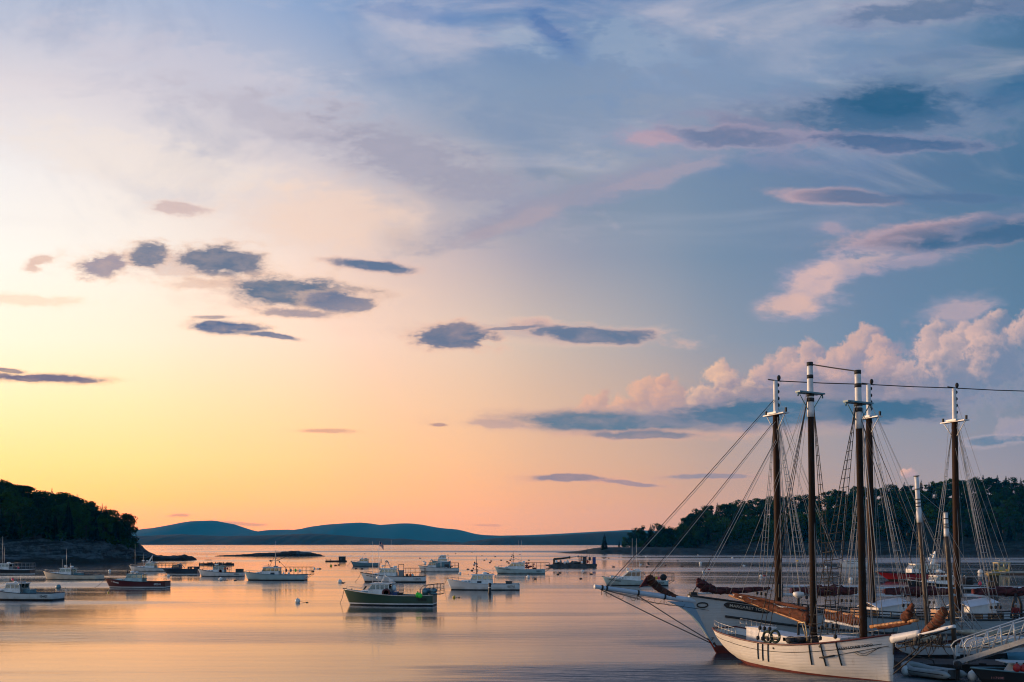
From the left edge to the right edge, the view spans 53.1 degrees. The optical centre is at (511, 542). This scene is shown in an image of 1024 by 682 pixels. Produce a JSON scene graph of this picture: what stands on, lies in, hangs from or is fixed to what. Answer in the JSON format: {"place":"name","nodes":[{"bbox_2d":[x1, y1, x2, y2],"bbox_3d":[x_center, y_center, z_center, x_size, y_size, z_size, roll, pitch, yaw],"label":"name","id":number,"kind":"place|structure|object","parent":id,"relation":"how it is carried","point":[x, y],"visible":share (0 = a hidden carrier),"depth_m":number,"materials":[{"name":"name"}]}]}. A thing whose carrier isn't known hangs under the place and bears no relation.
{"place":"outdoors","nodes":[
{"label":"outdoors","id":0,"kind":"place"},
{"bbox_2d":[0,526,137,563],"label":"island terrain","id":1,"kind":"structure","parent":0,"point":[39,549],"depth_m":364.53,"materials":[{"name":"stone"}]},
{"bbox_2d":[0,491,19,516],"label":"broadleaf tree","id":2,"kind":"object","parent":1,"relation":"on","point":[10,502],"visible":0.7,"depth_m":392.76,"materials":[{"name":"green plant"}]},
{"bbox_2d":[0,483,22,494],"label":"broadleaf tree","id":3,"kind":"object","parent":1,"relation":"on","point":[9,486],"visible":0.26,"depth_m":422.69,"materials":[{"name":"green plant"}]},
{"bbox_2d":[2,487,23,517],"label":"broadleaf tree","id":4,"kind":"object","parent":1,"relation":"on","point":[13,490],"visible":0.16,"depth_m":407.64,"materials":[{"name":"green plant"}]},
{"bbox_2d":[47,493,65,504],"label":"broadleaf tree","id":5,"kind":"object","parent":1,"relation":"on","point":[58,501],"visible":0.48,"depth_m":424.55,"materials":[{"name":"green plant"}]},
{"bbox_2d":[55,502,73,522],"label":"broadleaf tree","id":6,"kind":"object","parent":1,"relation":"on","point":[64,506],"visible":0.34,"depth_m":393.83,"materials":[{"name":"green plant"}]},
{"bbox_2d":[61,502,78,536],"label":"spruce tree","id":7,"kind":"object","parent":1,"relation":"on","point":[66,520],"visible":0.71,"depth_m":377.11,"materials":[{"name":"green plant"}]},
{"bbox_2d":[66,515,74,539],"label":"spruce tree","id":8,"kind":"object","parent":1,"relation":"on","point":[70,533],"visible":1,"depth_m":371.00,"materials":[{"name":"green plant"}]},
{"bbox_2d":[4,512,138,548],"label":"undergrowth","id":9,"kind":"object","parent":1,"relation":"on","point":[112,539],"visible":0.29,"depth_m":379.83,"materials":[{"name":"green plant"}]},
{"bbox_2d":[71,502,89,526],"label":"broadleaf tree","id":10,"kind":"object","parent":1,"relation":"on","point":[77,505],"visible":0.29,"depth_m":397.37,"materials":[{"name":"green plant"}]},
{"bbox_2d":[71,507,90,531],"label":"broadleaf tree","id":11,"kind":"object","parent":1,"relation":"on","point":[75,516],"visible":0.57,"depth_m":387.02,"materials":[{"name":"green plant"}]},
{"bbox_2d":[75,514,96,542],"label":"broadleaf tree","id":12,"kind":"object","parent":1,"relation":"on","point":[84,524],"visible":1,"depth_m":372.74,"materials":[{"name":"green plant"}]},
{"bbox_2d":[88,510,101,542],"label":"spruce tree","id":13,"kind":"object","parent":1,"relation":"on","point":[93,535],"visible":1,"depth_m":374.81,"materials":[{"name":"green plant"}]},
{"bbox_2d":[96,518,112,540],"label":"broadleaf tree","id":14,"kind":"object","parent":1,"relation":"on","point":[102,534],"visible":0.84,"depth_m":380.95,"materials":[{"name":"green plant"}]},
{"bbox_2d":[97,514,113,533],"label":"broadleaf tree","id":15,"kind":"object","parent":1,"relation":"on","point":[109,516],"visible":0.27,"depth_m":398.94,"materials":[{"name":"green plant"}]},
{"bbox_2d":[108,521,126,537],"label":"broadleaf tree","id":16,"kind":"object","parent":1,"relation":"on","point":[121,530],"visible":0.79,"depth_m":395.32,"materials":[{"name":"green plant"}]},
{"bbox_2d":[119,514,138,541],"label":"broadleaf tree","id":17,"kind":"object","parent":1,"relation":"on","point":[132,530],"visible":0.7,"depth_m":410.37,"materials":[{"name":"green plant"}]},
{"bbox_2d":[131,534,460,544],"bbox_3d":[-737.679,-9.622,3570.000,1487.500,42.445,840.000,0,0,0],"label":"hills","id":18,"kind":"structure","parent":0,"point":[288,539],"depth_m":3290.59,"materials":[{"name":"blue"}]},
{"bbox_2d":[132,521,687,542],"bbox_3d":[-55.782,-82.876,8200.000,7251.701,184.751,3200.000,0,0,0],"label":"hills","id":19,"kind":"structure","parent":0,"point":[387,531],"depth_m":7349.90,"materials":[{"name":"blue"}]},
{"bbox_2d":[0,545,1023,681],"bbox_3d":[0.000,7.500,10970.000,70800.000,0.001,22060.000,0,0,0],"label":"water","id":20,"kind":"structure","parent":0,"point":[567,624],"depth_m":97.09,"materials":[{"name":"liquid"}]},
{"bbox_2d":[0,542,34,573],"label":"lobster boat","id":21,"kind":"object","parent":20,"relation":"on","point":[7,567],"visible":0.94,"depth_m":241.99,"materials":[{"name":"black paint"}]},
{"bbox_2d":[0,579,64,600],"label":"lobster boat","id":22,"kind":"object","parent":20,"relation":"on","point":[12,591],"visible":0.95,"depth_m":131.41,"materials":[{"name":"white paint"}]},
{"bbox_2d":[43,556,104,579],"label":"lobster boat","id":23,"kind":"object","parent":20,"relation":"on","point":[62,574],"visible":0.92,"depth_m":206.13,"materials":[{"name":"white paint"}]},
{"bbox_2d":[96,569,170,587],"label":"lobster boat","id":24,"kind":"object","parent":20,"relation":"on","point":[128,581],"visible":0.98,"depth_m":168.07,"materials":[{"name":"red paint"}]},
{"bbox_2d":[129,556,173,570],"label":"lobster boat","id":25,"kind":"object","parent":20,"relation":"on","point":[148,567],"visible":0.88,"depth_m":265.49,"materials":[{"name":"white paint"}]},
{"bbox_2d":[128,543,196,560],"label":"rocky ledge","id":26,"kind":"object","parent":20,"relation":"in","point":[142,553],"visible":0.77,"depth_m":413.55,"materials":[{"name":"stone"}]},
{"bbox_2d":[162,563,199,573],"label":"work launch","id":27,"kind":"object","parent":20,"relation":"on","point":[177,569],"visible":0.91,"depth_m":240.56,"materials":[{"name":"white paint"}]},
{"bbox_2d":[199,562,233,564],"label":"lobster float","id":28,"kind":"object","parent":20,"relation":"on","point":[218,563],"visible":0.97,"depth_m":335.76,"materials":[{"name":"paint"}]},
{"bbox_2d":[198,560,244,576],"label":"lobster boat","id":29,"kind":"object","parent":20,"relation":"on","point":[214,572],"visible":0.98,"depth_m":224.84,"materials":[{"name":"white paint"}]},
{"bbox_2d":[214,551,323,556],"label":"rocky ledge","id":30,"kind":"object","parent":20,"relation":"in","point":[294,554],"visible":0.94,"depth_m":543.73,"materials":[{"name":"stone"}]},
{"bbox_2d":[245,550,313,580],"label":"lobster boat","id":31,"kind":"object","parent":20,"relation":"on","point":[270,575],"visible":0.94,"depth_m":200.85,"materials":[{"name":"white paint"}]},
{"bbox_2d":[347,554,381,565],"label":"lobster boat","id":32,"kind":"object","parent":20,"relation":"on","point":[361,563],"visible":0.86,"depth_m":321.76,"materials":[{"name":"white paint"}]},
{"bbox_2d":[355,542,425,581],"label":"lobster boat","id":33,"kind":"object","parent":20,"relation":"on","point":[398,576],"visible":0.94,"depth_m":192.11,"materials":[{"name":"white paint"}]},
{"bbox_2d":[340,548,443,605],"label":"lobster boat","id":34,"kind":"object","parent":20,"relation":"on","point":[373,595],"visible":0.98,"depth_m":121.61,"materials":[{"name":"green paint"}]},
{"bbox_2d":[422,588,436,594],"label":"net heap","id":35,"kind":"object","parent":34,"relation":"on","point":[425,591],"visible":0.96,"depth_m":120.96,"materials":[{"name":"teal paint"}]},
{"bbox_2d":[418,559,458,571],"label":"lobster boat","id":36,"kind":"object","parent":20,"relation":"on","point":[432,568],"visible":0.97,"depth_m":260.63,"materials":[{"name":"white paint"}]},
{"bbox_2d":[432,553,450,567],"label":"motor cruiser","id":37,"kind":"object","parent":20,"relation":"on","point":[441,564],"visible":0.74,"depth_m":304.17,"materials":[{"name":"white paint"}]},
{"bbox_2d":[443,556,519,589],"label":"lobster boat","id":38,"kind":"object","parent":20,"relation":"on","point":[474,584],"visible":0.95,"depth_m":160.95,"materials":[{"name":"white paint"}]},
{"bbox_2d":[494,540,549,573],"bbox_3d":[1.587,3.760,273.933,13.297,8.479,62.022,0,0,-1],"label":"lobster boat","id":39,"kind":"object","parent":20,"relation":"on","point":[513,569],"visible":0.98,"depth_m":243.97,"materials":[{"name":"white paint"}]},
{"bbox_2d":[546,548,596,566],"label":"crane barge","id":40,"kind":"object","parent":20,"relation":"on","point":[585,564],"visible":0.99,"depth_m":308.03,"materials":[{"name":"metal"}]},
{"bbox_2d":[602,546,674,585],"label":"lobster boat","id":41,"kind":"object","parent":20,"relation":"on","point":[632,578],"visible":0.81,"depth_m":177.29,"materials":[{"name":"white paint"}]},
{"bbox_2d":[559,547,730,553],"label":"gravel bar","id":42,"kind":"object","parent":20,"relation":"in","point":[645,550],"visible":0.85,"depth_m":686.35,"materials":[{"name":"brown gravel"}]},
{"bbox_2d":[594,375,1023,652],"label":"schooner","id":43,"kind":"object","parent":20,"relation":"on","point":[704,612],"visible":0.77,"depth_m":71.93,"materials":[{"name":"white paint"}]},
{"bbox_2d":[954,601,982,637],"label":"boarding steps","id":44,"kind":"structure","parent":43,"relation":"on","point":[962,621],"depth_m":70.22,"materials":[{"name":"metal"}]},
{"bbox_2d":[712,362,955,681],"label":"schooner","id":45,"kind":"object","parent":20,"relation":"on","point":[862,657],"visible":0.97,"depth_m":57.25,"materials":[{"name":"white paint"}]},
{"bbox_2d":[841,558,867,567],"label":"motor cruiser","id":46,"kind":"object","parent":20,"relation":"on","point":[845,562],"visible":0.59,"depth_m":299.17,"materials":[{"name":"white paint"}]},
{"bbox_2d":[875,551,946,580],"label":"pilot boat","id":47,"kind":"object","parent":20,"relation":"on","point":[889,576],"visible":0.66,"depth_m":199.52,"materials":[{"name":"red paint"}]},
{"bbox_2d":[900,661,966,680],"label":"inflatable dinghy","id":48,"kind":"object","parent":20,"relation":"on","point":[923,670],"visible":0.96,"depth_m":56.12,"materials":[{"name":"black rubber"}]},
{"bbox_2d":[906,566,987,590],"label":"lobster boat","id":49,"kind":"object","parent":20,"relation":"on","point":[969,581],"visible":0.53,"depth_m":157.98,"materials":[{"name":"white paint"}]},
{"bbox_2d":[894,658,1005,671],"bbox_3d":[29.300,7.330,60.200,13.000,0.719,3.000,0,0,7],"label":"landing float","id":50,"kind":"object","parent":20,"relation":"on","point":[966,667],"visible":0.46,"depth_m":60.09,"materials":[{"name":"black wood"}]},
{"bbox_2d":[951,617,1023,664],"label":"gangway","id":51,"kind":"object","parent":50,"relation":"on","point":[1002,648],"visible":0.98,"depth_m":57.33,"materials":[{"name":"metal"}]},
{"bbox_2d":[895,475,1023,658],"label":"ketch","id":52,"kind":"object","parent":20,"relation":"on","point":[940,653],"visible":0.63,"depth_m":63.43,"materials":[{"name":"black paint"}]},
{"bbox_2d":[967,670,976,680],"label":"fender buoy","id":53,"kind":"object","parent":20,"relation":"on","point":[971,675],"visible":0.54,"depth_m":55.53,"materials":[{"name":"paint"}]},
{"bbox_2d":[985,573,1000,586],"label":"timber dolphin","id":54,"kind":"object","parent":20,"relation":"in","point":[994,580],"visible":0.38,"depth_m":149.46},
{"bbox_2d":[970,659,1023,681],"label":"work skiff","id":55,"kind":"object","parent":20,"relation":"on","point":[1007,673],"visible":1,"depth_m":54.52,"materials":[{"name":"black paint"}]},
{"bbox_2d":[985,558,1023,574],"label":"work platform","id":56,"kind":"structure","parent":20,"relation":"on","point":[1003,571],"depth_m":238.62,"materials":[{"name":"grey paint"}]},
{"bbox_2d":[1000,652,1023,665],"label":"covered launch","id":57,"kind":"object","parent":20,"relation":"on","point":[1014,655],"visible":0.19,"depth_m":58.06,"materials":[{"name":"black paint"}]},
{"bbox_2d":[0,0,1023,535],"label":"sky","id":58,"kind":"structure","parent":0,"point":[482,267],"materials":[{"name":"blue"}]},
{"bbox_2d":[458,532,687,544],"bbox_3d":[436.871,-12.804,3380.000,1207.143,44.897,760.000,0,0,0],"label":"hills","id":59,"kind":"structure","parent":0,"point":[613,538],"depth_m":3137.39,"materials":[{"name":"blue"}]},
{"bbox_2d":[650,495,1023,553],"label":"island terrain","id":60,"kind":"structure","parent":0,"point":[968,545],"depth_m":679.03,"materials":[{"name":"green plant"}]},
{"bbox_2d":[628,527,641,545],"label":"broadleaf tree","id":61,"kind":"object","parent":60,"relation":"on","point":[638,541],"visible":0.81,"depth_m":710.66,"materials":[{"name":"green plant"}]},
{"bbox_2d":[639,525,650,546],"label":"broadleaf tree","id":62,"kind":"object","parent":60,"relation":"on","point":[644,539],"visible":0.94,"depth_m":708.74,"materials":[{"name":"green plant"}]},
{"bbox_2d":[649,523,662,545],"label":"broadleaf tree","id":63,"kind":"object","parent":60,"relation":"on","point":[658,533],"visible":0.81,"depth_m":705.08,"materials":[{"name":"green plant"}]},
{"bbox_2d":[654,525,669,544],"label":"broadleaf tree","id":64,"kind":"object","parent":60,"relation":"on","point":[662,537],"visible":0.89,"depth_m":704.50,"materials":[{"name":"green plant"}]},
{"bbox_2d":[661,526,673,545],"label":"broadleaf tree","id":65,"kind":"object","parent":60,"relation":"on","point":[668,531],"visible":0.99,"depth_m":704.50,"materials":[{"name":"green plant"}]},
{"bbox_2d":[681,526,694,543],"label":"broadleaf tree","id":66,"kind":"object","parent":60,"relation":"on","point":[688,532],"visible":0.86,"depth_m":694.91,"materials":[{"name":"green plant"}]},
{"bbox_2d":[689,520,705,544],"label":"broadleaf tree","id":67,"kind":"object","parent":60,"relation":"on","point":[698,523],"visible":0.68,"depth_m":698.82,"materials":[{"name":"green plant"}]},
{"bbox_2d":[710,521,725,542],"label":"broadleaf tree","id":68,"kind":"object","parent":60,"relation":"on","point":[719,528],"visible":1,"depth_m":696.12,"materials":[{"name":"green plant"}]},
{"bbox_2d":[717,517,730,539],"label":"broadleaf tree","id":69,"kind":"object","parent":60,"relation":"on","point":[726,520],"visible":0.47,"depth_m":703.83,"materials":[{"name":"green plant"}]},
{"bbox_2d":[719,512,733,527],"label":"broadleaf tree","id":70,"kind":"object","parent":60,"relation":"on","point":[729,516],"visible":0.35,"depth_m":730.77,"materials":[{"name":"green plant"}]},
{"bbox_2d":[730,524,743,543],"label":"broadleaf tree","id":71,"kind":"object","parent":60,"relation":"on","point":[738,531],"visible":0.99,"depth_m":688.59,"materials":[{"name":"green plant"}]},
{"bbox_2d":[754,505,768,519],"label":"broadleaf tree","id":72,"kind":"object","parent":60,"relation":"on","point":[759,511],"visible":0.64,"depth_m":748.11,"materials":[{"name":"green plant"}]},
{"bbox_2d":[764,520,784,539],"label":"broadleaf tree","id":73,"kind":"object","parent":60,"relation":"on","point":[771,531],"visible":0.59,"depth_m":679.58,"materials":[{"name":"green plant"}]},
{"bbox_2d":[795,514,808,535],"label":"broadleaf tree","id":74,"kind":"object","parent":60,"relation":"on","point":[802,521],"visible":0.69,"depth_m":698.85,"materials":[{"name":"green plant"}]},
{"bbox_2d":[803,522,808,541],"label":"spruce tree","id":75,"kind":"object","parent":60,"relation":"on","point":[806,534],"visible":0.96,"depth_m":684.64,"materials":[{"name":"green plant"}]},
{"bbox_2d":[816,510,832,529],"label":"broadleaf tree","id":76,"kind":"object","parent":60,"relation":"on","point":[824,516],"visible":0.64,"depth_m":703.98,"materials":[{"name":"green plant"}]},
{"bbox_2d":[822,496,835,510],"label":"broadleaf tree","id":77,"kind":"object","parent":60,"relation":"on","point":[829,501],"visible":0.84,"depth_m":774.46,"materials":[{"name":"green plant"}]},
{"bbox_2d":[635,494,1023,546],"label":"undergrowth","id":78,"kind":"object","parent":60,"relation":"on","point":[823,540],"visible":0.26,"depth_m":700.51,"materials":[{"name":"green plant"}]},
{"bbox_2d":[837,502,855,520],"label":"broadleaf tree","id":79,"kind":"object","parent":60,"relation":"on","point":[844,510],"visible":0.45,"depth_m":726.01,"materials":[{"name":"green plant"}]},
{"bbox_2d":[843,520,855,536],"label":"broadleaf tree","id":80,"kind":"object","parent":60,"relation":"on","point":[848,530],"visible":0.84,"depth_m":685.16,"materials":[{"name":"green plant"}]},
{"bbox_2d":[842,512,856,528],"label":"broadleaf tree","id":81,"kind":"object","parent":60,"relation":"on","point":[848,515],"visible":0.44,"depth_m":703.93,"materials":[{"name":"green plant"}]},
{"bbox_2d":[874,522,882,543],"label":"broadleaf tree","id":82,"kind":"object","parent":60,"relation":"on","point":[878,528],"visible":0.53,"depth_m":673.33,"materials":[{"name":"green plant"}]},
{"bbox_2d":[876,513,889,528],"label":"broadleaf tree","id":83,"kind":"object","parent":60,"relation":"on","point":[880,518],"visible":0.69,"depth_m":695.03,"materials":[{"name":"green plant"}]},
{"bbox_2d":[879,521,893,539],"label":"broadleaf tree","id":84,"kind":"object","parent":60,"relation":"on","point":[885,534],"visible":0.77,"depth_m":682.41,"materials":[{"name":"green plant"}]},
{"bbox_2d":[890,503,903,519],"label":"broadleaf tree","id":85,"kind":"object","parent":60,"relation":"on","point":[899,510],"visible":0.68,"depth_m":721.63,"materials":[{"name":"green plant"}]},
{"bbox_2d":[896,517,906,539],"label":"spruce tree","id":86,"kind":"object","parent":60,"relation":"on","point":[900,524],"visible":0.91,"depth_m":682.40,"materials":[{"name":"green plant"}]},
{"bbox_2d":[894,513,912,530],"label":"broadleaf tree","id":87,"kind":"object","parent":60,"relation":"on","point":[905,524],"visible":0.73,"depth_m":694.93,"materials":[{"name":"green plant"}]},
{"bbox_2d":[904,495,915,511],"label":"broadleaf tree","id":88,"kind":"object","parent":60,"relation":"on","point":[910,499],"visible":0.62,"depth_m":755.08,"materials":[{"name":"green plant"}]},
{"bbox_2d":[906,506,915,521],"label":"broadleaf tree","id":89,"kind":"object","parent":60,"relation":"on","point":[913,508],"visible":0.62,"depth_m":718.48,"materials":[{"name":"green plant"}]},
{"bbox_2d":[921,494,935,509],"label":"broadleaf tree","id":90,"kind":"object","parent":60,"relation":"on","point":[929,496],"visible":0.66,"depth_m":749.26,"materials":[{"name":"green plant"}]},
{"bbox_2d":[926,508,939,528],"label":"broadleaf tree","id":91,"kind":"object","parent":60,"relation":"on","point":[932,516],"visible":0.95,"depth_m":702.07,"materials":[{"name":"green plant"}]},
{"bbox_2d":[933,485,948,500],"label":"broadleaf tree","id":92,"kind":"object","parent":60,"relation":"on","point":[938,493],"visible":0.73,"depth_m":788.12,"materials":[{"name":"green plant"}]},
{"bbox_2d":[959,503,969,518],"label":"broadleaf tree","id":93,"kind":"object","parent":60,"relation":"on","point":[962,506],"visible":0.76,"depth_m":726.68,"materials":[{"name":"green plant"}]},
{"bbox_2d":[960,492,975,508],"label":"broadleaf tree","id":94,"kind":"object","parent":60,"relation":"on","point":[963,500],"visible":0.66,"depth_m":751.67,"materials":[{"name":"green plant"}]},
{"bbox_2d":[963,509,977,525],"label":"broadleaf tree","id":95,"kind":"object","parent":60,"relation":"on","point":[967,518],"visible":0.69,"depth_m":703.04,"materials":[{"name":"green plant"}]},
{"bbox_2d":[965,520,981,541],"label":"broadleaf tree","id":96,"kind":"object","parent":60,"relation":"on","point":[969,532],"visible":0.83,"depth_m":672.96,"materials":[{"name":"green plant"}]},
{"bbox_2d":[971,480,980,497],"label":"broadleaf tree","id":97,"kind":"object","parent":60,"relation":"on","point":[978,483],"visible":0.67,"depth_m":798.58,"materials":[{"name":"green plant"}]},
{"bbox_2d":[970,500,985,515],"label":"broadleaf tree","id":98,"kind":"object","parent":60,"relation":"on","point":[979,505],"visible":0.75,"depth_m":724.41,"materials":[{"name":"green plant"}]},
{"bbox_2d":[978,512,992,527],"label":"broadleaf tree","id":99,"kind":"object","parent":60,"relation":"on","point":[987,521],"visible":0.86,"depth_m":689.36,"materials":[{"name":"green plant"}]},
{"bbox_2d":[987,500,1000,515],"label":"broadleaf tree","id":100,"kind":"object","parent":60,"relation":"on","point":[994,504],"visible":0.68,"depth_m":722.04,"materials":[{"name":"green plant"}]},
{"bbox_2d":[995,519,1004,541],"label":"spruce tree","id":101,"kind":"object","parent":60,"relation":"on","point":[998,536],"visible":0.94,"depth_m":670.80,"materials":[{"name":"green plant"}]},
{"bbox_2d":[999,485,1012,500],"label":"broadleaf tree","id":102,"kind":"object","parent":60,"relation":"on","point":[1008,493],"visible":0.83,"depth_m":780.22,"materials":[{"name":"green plant"}]},
{"bbox_2d":[1004,524,1014,542],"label":"spruce tree","id":103,"kind":"object","parent":60,"relation":"on","point":[1009,536],"visible":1,"depth_m":668.29,"materials":[{"name":"green plant"}]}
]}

